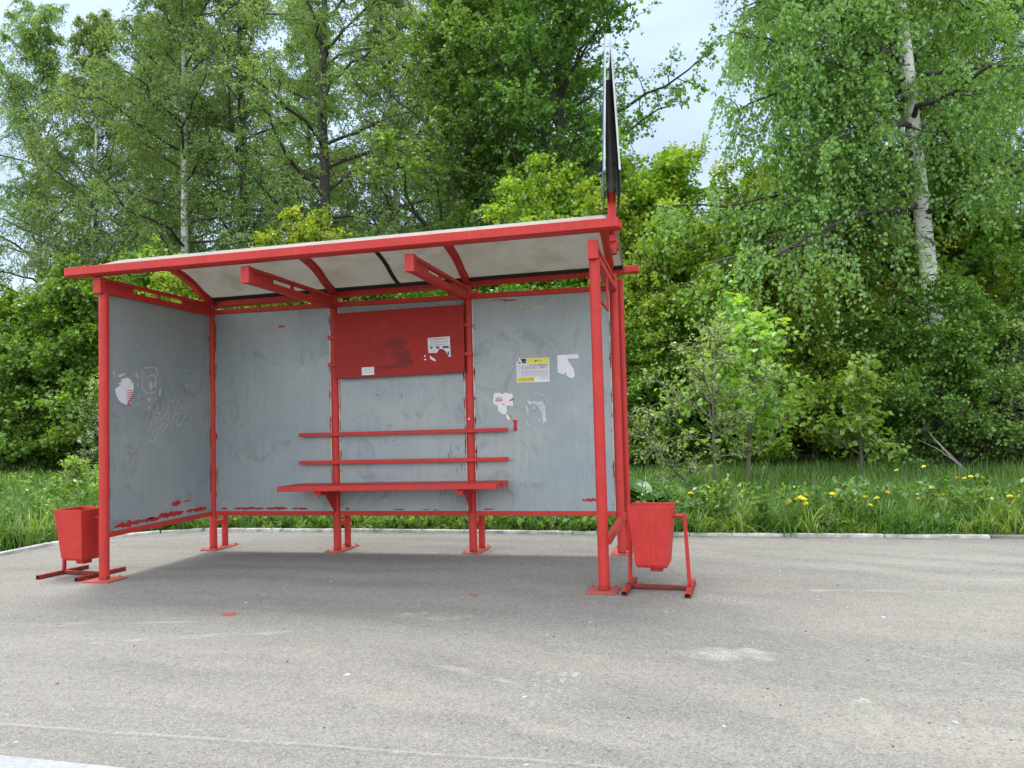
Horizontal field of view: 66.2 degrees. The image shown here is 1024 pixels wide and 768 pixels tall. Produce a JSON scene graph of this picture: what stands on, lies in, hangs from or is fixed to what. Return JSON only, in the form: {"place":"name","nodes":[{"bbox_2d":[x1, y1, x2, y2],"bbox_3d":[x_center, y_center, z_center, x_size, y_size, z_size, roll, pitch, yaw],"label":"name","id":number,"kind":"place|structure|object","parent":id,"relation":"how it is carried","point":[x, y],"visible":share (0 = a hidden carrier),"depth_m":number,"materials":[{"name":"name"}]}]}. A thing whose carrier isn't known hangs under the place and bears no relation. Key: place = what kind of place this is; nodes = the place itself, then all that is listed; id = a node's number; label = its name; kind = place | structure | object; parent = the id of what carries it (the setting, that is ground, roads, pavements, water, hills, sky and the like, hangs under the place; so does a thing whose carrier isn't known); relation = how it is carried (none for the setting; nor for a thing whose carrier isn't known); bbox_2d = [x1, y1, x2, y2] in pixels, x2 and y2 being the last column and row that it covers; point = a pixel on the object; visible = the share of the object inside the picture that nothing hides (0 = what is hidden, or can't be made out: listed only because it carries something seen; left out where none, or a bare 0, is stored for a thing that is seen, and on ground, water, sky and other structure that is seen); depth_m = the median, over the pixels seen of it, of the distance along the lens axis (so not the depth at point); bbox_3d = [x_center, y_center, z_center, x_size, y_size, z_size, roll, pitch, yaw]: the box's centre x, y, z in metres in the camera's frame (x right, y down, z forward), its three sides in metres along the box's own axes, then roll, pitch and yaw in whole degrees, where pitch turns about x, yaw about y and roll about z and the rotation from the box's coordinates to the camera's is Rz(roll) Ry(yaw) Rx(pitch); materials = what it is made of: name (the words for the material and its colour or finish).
{"place":"outdoors","nodes":[
{"label":"outdoors","id":0,"kind":"place"},
{"bbox_2d":[0,441,1023,551],"bbox_3d":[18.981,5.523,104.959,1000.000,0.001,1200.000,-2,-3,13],"label":"ground","id":1,"kind":"structure","parent":0,"point":[160,531],"depth_m":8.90,"materials":[{"name":"green plant"}]},
{"bbox_2d":[0,542,51,555],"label":"kerb","id":2,"kind":"structure","parent":1,"relation":"on","point":[23,549],"depth_m":7.67,"materials":[{"name":"grey concrete"}]},
{"bbox_2d":[0,281,58,468],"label":"hazel bush","id":3,"kind":"object","parent":1,"relation":"on","point":[8,320],"visible":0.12,"depth_m":22.01,"materials":[{"name":"green plant"}]},
{"bbox_2d":[0,340,80,473],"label":"hazel bush","id":4,"kind":"object","parent":1,"relation":"on","point":[25,429],"visible":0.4,"depth_m":19.82,"materials":[{"name":"green plant"}]},
{"bbox_2d":[51,541,58,545],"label":"kerb","id":5,"kind":"structure","parent":1,"relation":"on","point":[55,543],"depth_m":8.01,"materials":[{"name":"grey concrete"}]},
{"bbox_2d":[0,252,116,475],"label":"hazel bush","id":6,"kind":"object","parent":1,"relation":"on","point":[49,346],"visible":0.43,"depth_m":20.10,"materials":[{"name":"green plant"}]},
{"bbox_2d":[0,0,125,317],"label":"birch tree","id":7,"kind":"object","parent":1,"relation":"on","point":[31,40],"visible":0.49,"depth_m":32.21,"materials":[{"name":"green plant"}]},
{"bbox_2d":[52,455,98,493],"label":"tall herb","id":8,"kind":"object","parent":1,"relation":"on","point":[78,465],"visible":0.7,"depth_m":13.13,"materials":[{"name":"green plant"}]},
{"bbox_2d":[65,373,98,473],"bbox_3d":[-9.445,0.986,18.388,1.752,2.541,1.871,-1,-3,-20],"label":"blossoming bush","id":9,"kind":"object","parent":1,"relation":"on","point":[91,419],"visible":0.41,"depth_m":18.21,"materials":[{"name":"green plant"}]},
{"bbox_2d":[0,233,167,472],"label":"hazel bush","id":10,"kind":"object","parent":1,"relation":"on","point":[76,383],"visible":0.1,"depth_m":20.02,"materials":[{"name":"green plant"}]},
{"bbox_2d":[0,8,171,318],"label":"birch tree","id":11,"kind":"object","parent":1,"relation":"on","point":[53,155],"visible":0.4,"depth_m":29.40,"materials":[{"name":"green plant"}]},
{"bbox_2d":[90,460,98,493],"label":"tall herb","id":12,"kind":"object","parent":1,"relation":"on","point":[96,471],"visible":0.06,"depth_m":12.08,"materials":[{"name":"green plant"}]},
{"bbox_2d":[39,253,222,461],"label":"maple tree","id":13,"kind":"object","parent":1,"relation":"on","point":[170,283],"visible":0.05,"depth_m":19.34,"materials":[{"name":"green plant"}]},
{"bbox_2d":[110,530,159,537],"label":"kerb","id":14,"kind":"structure","parent":1,"relation":"on","point":[141,533],"depth_m":8.57,"materials":[{"name":"grey concrete"}]},
{"bbox_2d":[53,0,265,256],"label":"birch tree","id":15,"kind":"object","parent":1,"relation":"on","point":[198,245],"visible":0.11,"depth_m":34.40,"materials":[{"name":"green plant"}]},
{"bbox_2d":[97,49,229,309],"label":"birch tree","id":16,"kind":"object","parent":1,"relation":"on","point":[147,160],"visible":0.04,"depth_m":37.21,"materials":[{"name":"green plant"}]},
{"bbox_2d":[161,528,202,533],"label":"kerb","id":17,"kind":"structure","parent":1,"relation":"on","point":[182,530],"depth_m":8.74,"materials":[{"name":"grey concrete"}]},
{"bbox_2d":[17,0,367,351],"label":"birch tree","id":18,"kind":"object","parent":1,"relation":"on","point":[169,219],"visible":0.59,"depth_m":27.10,"materials":[{"name":"green plant"}]},
{"bbox_2d":[204,528,282,531],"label":"kerb","id":19,"kind":"structure","parent":1,"relation":"on","point":[250,529],"depth_m":8.66,"materials":[{"name":"grey concrete"}]},
{"bbox_2d":[223,304,285,313],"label":"hazel bush","id":20,"kind":"object","parent":1,"relation":"on","point":[243,307],"depth_m":20.15,"materials":[{"name":"green plant"}]},
{"bbox_2d":[151,0,370,252],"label":"aspen tree","id":21,"kind":"object","parent":1,"relation":"on","point":[241,119],"visible":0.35,"depth_m":28.00,"materials":[{"name":"green plant"}]},
{"bbox_2d":[231,2,393,248],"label":"birch tree","id":22,"kind":"object","parent":1,"relation":"on","point":[292,133],"visible":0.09,"depth_m":34.16,"materials":[{"name":"green plant"}]},
{"bbox_2d":[233,203,397,312],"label":"maple tree","id":23,"kind":"object","parent":1,"relation":"on","point":[308,230],"visible":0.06,"depth_m":19.10,"materials":[{"name":"green plant"}]},
{"bbox_2d":[179,0,452,249],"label":"aspen tree","id":24,"kind":"object","parent":1,"relation":"on","point":[321,17],"visible":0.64,"depth_m":25.56,"materials":[{"name":"green plant"}]},
{"bbox_2d":[281,528,363,531],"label":"kerb","id":25,"kind":"structure","parent":1,"relation":"on","point":[317,530],"depth_m":8.51,"materials":[{"name":"grey concrete"}]},
{"bbox_2d":[292,291,424,309],"bbox_3d":[-3.113,-0.340,19.775,5.165,6.625,5.734,-1,-3,-10],"label":"hazel bush","id":26,"kind":"object","parent":1,"relation":"on","point":[394,296],"visible":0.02,"depth_m":18.87,"materials":[{"name":"green plant"}]},
{"bbox_2d":[251,0,481,297],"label":"birch tree","id":27,"kind":"object","parent":1,"relation":"on","point":[353,202],"visible":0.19,"depth_m":29.67,"materials":[{"name":"green plant"}]},
{"bbox_2d":[363,528,464,532],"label":"kerb","id":28,"kind":"structure","parent":1,"relation":"on","point":[415,530],"depth_m":8.24,"materials":[{"name":"grey concrete"}]},
{"bbox_2d":[337,0,552,295],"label":"lime tree","id":29,"kind":"object","parent":1,"relation":"on","point":[454,136],"visible":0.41,"depth_m":21.49,"materials":[{"name":"green plant"}]},
{"bbox_2d":[348,0,546,233],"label":"birch tree","id":30,"kind":"object","parent":1,"relation":"on","point":[404,60],"depth_m":32.38,"materials":[{"name":"green plant"}]},
{"bbox_2d":[407,285,501,378],"bbox_3d":[-1.279,-0.327,19.159,5.161,5.827,4.494,-2,-3,13],"label":"hazel bush","id":31,"kind":"object","parent":1,"relation":"on","point":[482,289],"visible":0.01,"depth_m":18.83,"materials":[{"name":"green plant"}]},
{"bbox_2d":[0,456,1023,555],"bbox_3d":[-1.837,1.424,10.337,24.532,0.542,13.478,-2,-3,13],"label":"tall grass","id":32,"kind":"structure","parent":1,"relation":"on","point":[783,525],"depth_m":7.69,"materials":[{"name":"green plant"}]},
{"bbox_2d":[0,468,1023,532],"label":"leafy weeds","id":33,"kind":"object","parent":1,"relation":"on","point":[859,487],"visible":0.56,"depth_m":8.14,"materials":[{"name":"green plant"}]},
{"bbox_2d":[0,484,1023,545],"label":"ground cover","id":34,"kind":"object","parent":1,"relation":"on","point":[520,520],"visible":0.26,"depth_m":8.12,"materials":[{"name":"green plant"}]},
{"bbox_2d":[404,0,624,296],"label":"lime tree","id":35,"kind":"object","parent":1,"relation":"on","point":[505,12],"visible":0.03,"depth_m":24.57,"materials":[{"name":"green plant"}]},
{"bbox_2d":[464,529,572,534],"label":"kerb","id":36,"kind":"structure","parent":1,"relation":"on","point":[559,532],"depth_m":7.94,"materials":[{"name":"grey concrete"}]},
{"bbox_2d":[466,278,611,465],"bbox_3d":[0.440,-0.241,16.880,4.986,5.761,4.491,-3,-3,26],"label":"hazel bush","id":37,"kind":"object","parent":1,"relation":"on","point":[566,283],"depth_m":16.99,"materials":[{"name":"green plant"}]},
{"bbox_2d":[473,151,639,292],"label":"maple tree","id":38,"kind":"object","parent":1,"relation":"on","point":[550,200],"visible":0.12,"depth_m":18.54,"materials":[{"name":"green plant"}]},
{"bbox_2d":[425,0,729,295],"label":"lime tree","id":39,"kind":"object","parent":1,"relation":"on","point":[560,41],"visible":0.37,"depth_m":20.51,"materials":[{"name":"green plant"}]},
{"bbox_2d":[573,531,688,535],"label":"kerb","id":40,"kind":"structure","parent":1,"relation":"on","point":[587,533],"depth_m":7.78,"materials":[{"name":"grey concrete"}]},
{"bbox_2d":[615,481,661,494],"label":"burdock plant","id":41,"kind":"object","parent":1,"relation":"on","point":[655,483],"visible":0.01,"depth_m":9.44,"materials":[{"name":"green plant"}]},
{"bbox_2d":[537,176,758,426],"bbox_3d":[2.509,-1.210,17.663,6.385,6.970,5.496,-3,-3,22],"label":"maple tree","id":42,"kind":"object","parent":1,"relation":"on","point":[593,205],"visible":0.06,"depth_m":16.89,"materials":[{"name":"green plant"}]},
{"bbox_2d":[572,126,731,431],"bbox_3d":[3.205,-1.941,17.758,5.396,7.670,4.640,-1,-3,-20],"label":"maple tree","id":43,"kind":"object","parent":1,"relation":"on","point":[651,190],"visible":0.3,"depth_m":17.41,"materials":[{"name":"green plant"}]},
{"bbox_2d":[615,479,692,503],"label":"burdock plant","id":44,"kind":"object","parent":1,"relation":"on","point":[634,485],"visible":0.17,"depth_m":8.81,"materials":[{"name":"green plant"}]},
{"bbox_2d":[550,243,761,467],"bbox_3d":[2.619,-0.385,16.327,4.561,4.979,3.926,1,-4,-44],"label":"maple tree","id":45,"kind":"object","parent":1,"relation":"on","point":[635,289],"visible":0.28,"depth_m":15.70,"materials":[{"name":"green plant"}]},
{"bbox_2d":[612,382,713,488],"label":"willow sapling","id":46,"kind":"object","parent":1,"relation":"on","point":[659,451],"visible":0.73,"depth_m":10.27,"materials":[{"name":"green plant"}]},
{"bbox_2d":[611,310,737,469],"bbox_3d":[2.731,0.331,15.919,3.200,3.613,2.787,-1,-3,-12],"label":"hazel bush","id":47,"kind":"object","parent":1,"relation":"on","point":[634,395],"visible":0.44,"depth_m":15.42,"materials":[{"name":"green plant"}]},
{"bbox_2d":[655,484,711,501],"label":"burdock plant","id":48,"kind":"object","parent":1,"relation":"on","point":[696,489],"visible":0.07,"depth_m":9.11,"materials":[{"name":"green plant"}]},
{"bbox_2d":[675,501,707,512],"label":"burdock plant","id":49,"kind":"object","parent":1,"relation":"on","point":[702,503],"visible":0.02,"depth_m":8.18,"materials":[{"name":"green plant"}]},
{"bbox_2d":[633,314,786,480],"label":"willow sapling","id":50,"kind":"object","parent":1,"relation":"on","point":[704,382],"visible":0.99,"depth_m":10.63,"materials":[{"name":"green plant"}]},
{"bbox_2d":[613,244,814,468],"bbox_3d":[4.353,-0.377,16.105,3.814,4.836,4.431,-3,-3,26],"label":"maple tree","id":51,"kind":"object","parent":1,"relation":"on","point":[715,287],"visible":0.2,"depth_m":15.48,"materials":[{"name":"green plant"}]},
{"bbox_2d":[654,290,814,483],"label":"sapling","id":52,"kind":"object","parent":1,"relation":"on","point":[751,332],"visible":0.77,"depth_m":11.42,"materials":[{"name":"green plant"}]},
{"bbox_2d":[690,532,783,536],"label":"kerb","id":53,"kind":"structure","parent":1,"relation":"on","point":[744,534],"depth_m":7.43,"materials":[{"name":"grey concrete"}]},
{"bbox_2d":[652,157,897,462],"bbox_3d":[5.098,-1.300,17.155,5.496,6.970,6.385,0,-3,-37],"label":"maple tree","id":54,"kind":"object","parent":1,"relation":"on","point":[810,402],"visible":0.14,"depth_m":16.31,"materials":[{"name":"green plant"}]},
{"bbox_2d":[688,278,893,460],"bbox_3d":[6.299,-0.840,19.056,6.164,6.525,5.591,-1,-3,-3],"label":"dark shrub","id":55,"kind":"object","parent":1,"relation":"on","point":[792,423],"visible":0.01,"depth_m":17.32,"materials":[{"name":"green plant"}]},
{"bbox_2d":[724,114,921,437],"bbox_3d":[6.505,-2.028,17.718,4.640,7.670,5.396,0,-3,-25],"label":"maple tree","id":56,"kind":"object","parent":1,"relation":"on","point":[752,170],"visible":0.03,"depth_m":16.47,"materials":[{"name":"green plant"}]},
{"bbox_2d":[716,235,936,465],"bbox_3d":[6.098,-0.508,15.607,3.926,4.979,4.561,0,-3,-28],"label":"maple tree","id":57,"kind":"object","parent":1,"relation":"on","point":[819,356],"visible":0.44,"depth_m":15.15,"materials":[{"name":"green plant"}]},
{"bbox_2d":[632,0,1023,457],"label":"birch tree","id":58,"kind":"object","parent":1,"relation":"on","point":[836,93],"visible":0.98,"depth_m":14.40,"materials":[{"name":"green plant"}]},
{"bbox_2d":[785,533,883,537],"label":"kerb","id":59,"kind":"structure","parent":1,"relation":"on","point":[867,535],"depth_m":7.24,"materials":[{"name":"grey concrete"}]},
{"bbox_2d":[806,351,910,473],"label":"sapling","id":60,"kind":"object","parent":1,"relation":"on","point":[860,377],"visible":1,"depth_m":11.96,"materials":[{"name":"green plant"}]},
{"bbox_2d":[757,215,973,465],"bbox_3d":[6.918,-0.804,16.540,5.213,5.690,4.487,-1,-3,-12],"label":"maple tree","id":61,"kind":"object","parent":1,"relation":"on","point":[877,302],"visible":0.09,"depth_m":15.60,"materials":[{"name":"green plant"}]},
{"bbox_2d":[793,302,977,465],"bbox_3d":[6.896,0.184,15.174,3.390,3.589,3.075,-2,-3,12],"label":"dark shrub","id":62,"kind":"object","parent":1,"relation":"on","point":[887,357],"visible":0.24,"depth_m":14.84,"materials":[{"name":"green plant"}]},
{"bbox_2d":[802,0,1023,210],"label":"birch tree","id":63,"kind":"object","parent":1,"relation":"on","point":[978,58],"visible":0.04,"depth_m":19.85,"materials":[{"name":"green plant"}]},
{"bbox_2d":[849,166,1003,453],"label":"maple tree","id":64,"kind":"object","parent":1,"relation":"on","point":[916,313],"visible":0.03,"depth_m":17.00,"materials":[{"name":"green plant"}]},
{"bbox_2d":[848,271,1023,472],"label":"dark shrub","id":65,"kind":"object","parent":1,"relation":"on","point":[960,336],"visible":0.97,"depth_m":13.45,"materials":[{"name":"green plant"}]},
{"bbox_2d":[884,534,990,538],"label":"kerb","id":66,"kind":"structure","parent":1,"relation":"on","point":[982,536],"depth_m":7.04,"materials":[{"name":"grey concrete"}]},
{"bbox_2d":[919,424,965,470],"bbox_3d":[7.004,1.089,12.707,0.843,0.948,0.294,-4,-3,38],"label":"dry stalk","id":67,"kind":"object","parent":1,"relation":"on","point":[941,446],"visible":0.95,"depth_m":12.77,"materials":[{"name":"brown plant"}]},
{"bbox_2d":[876,140,1023,431],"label":"hazel bush","id":68,"kind":"object","parent":1,"relation":"on","point":[960,269],"visible":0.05,"depth_m":16.49,"materials":[{"name":"green plant"}]},
{"bbox_2d":[883,153,1023,454],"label":"maple tree","id":69,"kind":"object","parent":1,"relation":"on","point":[995,284],"visible":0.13,"depth_m":16.84,"materials":[{"name":"green plant"}]},
{"bbox_2d":[913,240,1023,468],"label":"dark shrub","id":70,"kind":"object","parent":1,"relation":"on","point":[1017,266],"visible":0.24,"depth_m":14.23,"materials":[{"name":"green plant"}]},
{"bbox_2d":[935,0,1023,210],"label":"birch tree","id":71,"kind":"object","parent":1,"relation":"on","point":[997,55],"visible":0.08,"depth_m":19.80,"materials":[{"name":"green plant"}]},
{"bbox_2d":[966,311,1023,469],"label":"shrub","id":72,"kind":"object","parent":1,"relation":"on","point":[1007,410],"visible":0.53,"depth_m":13.37,"materials":[{"name":"green plant"}]},
{"bbox_2d":[982,208,1023,337],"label":"dark shrub","id":73,"kind":"object","parent":1,"relation":"on","point":[1014,250],"visible":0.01,"depth_m":17.02,"materials":[{"name":"green plant"}]},
{"bbox_2d":[990,534,1023,538],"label":"kerb","id":74,"kind":"structure","parent":1,"relation":"on","point":[994,536],"depth_m":6.91,"materials":[{"name":"concrete"}]},
{"bbox_2d":[0,531,1023,767],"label":"pavement","id":75,"kind":"structure","parent":0,"point":[236,691],"depth_m":3.86,"materials":[{"name":"grey asphalt"}]},
{"bbox_2d":[0,755,121,767],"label":"road marking","id":76,"kind":"object","parent":75,"relation":"on","point":[12,762],"visible":1,"depth_m":2.72,"materials":[{"name":"white paint"}]},
{"bbox_2d":[36,506,125,581],"bbox_3d":[-3.456,1.265,6.317,0.438,0.530,0.460,-2,-3,20],"label":"litter bin","id":77,"kind":"object","parent":75,"relation":"on","point":[77,528],"visible":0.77,"depth_m":6.23,"materials":[{"name":"red metal"}]},
{"bbox_2d":[64,214,638,594],"bbox_3d":[-1.143,0.145,6.468,4.310,2.663,1.885,-2,-3,13],"label":"bus shelter","id":78,"kind":"object","parent":75,"relation":"on","point":[334,408],"visible":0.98,"depth_m":6.91,"materials":[{"name":"red metal"}]},
{"bbox_2d":[602,33,620,254],"bbox_3d":[0.665,-1.559,5.335,0.112,1.370,0.613,-2,-3,6],"label":"bus stop sign","id":79,"kind":"object","parent":78,"relation":"attached to","point":[610,140],"visible":0.91,"depth_m":5.30,"materials":[{"name":"black metal"}]},
{"bbox_2d":[58,544,695,615],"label":"paint spots","id":80,"kind":"object","parent":75,"relation":"on","point":[229,614],"visible":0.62,"depth_m":5.09,"materials":[{"name":"red paint"}]},
{"bbox_2d":[5,537,1011,764],"bbox_3d":[0.432,1.358,4.823,10.482,0.008,5.502,-2,-3,13],"label":"grit","id":81,"kind":"object","parent":75,"relation":"on","point":[487,660],"visible":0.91,"depth_m":3.60,"materials":[{"name":"grey gravel"}]},
{"bbox_2d":[51,579,1023,734],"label":"scuff marks","id":82,"kind":"object","parent":75,"relation":"on","point":[722,655],"visible":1,"depth_m":3.79,"materials":[{"name":"grey"}]},
{"bbox_2d":[621,502,695,597],"bbox_3d":[0.975,1.086,5.242,0.438,0.560,0.460,-2,-3,17],"label":"litter bin","id":83,"kind":"object","parent":75,"relation":"on","point":[650,532],"visible":1,"depth_m":5.16,"materials":[{"name":"red metal"}]},
{"bbox_2d":[0,0,1023,297],"label":"sky","id":84,"kind":"structure","parent":0,"point":[672,22],"materials":[{"name":"white"}]}
]}

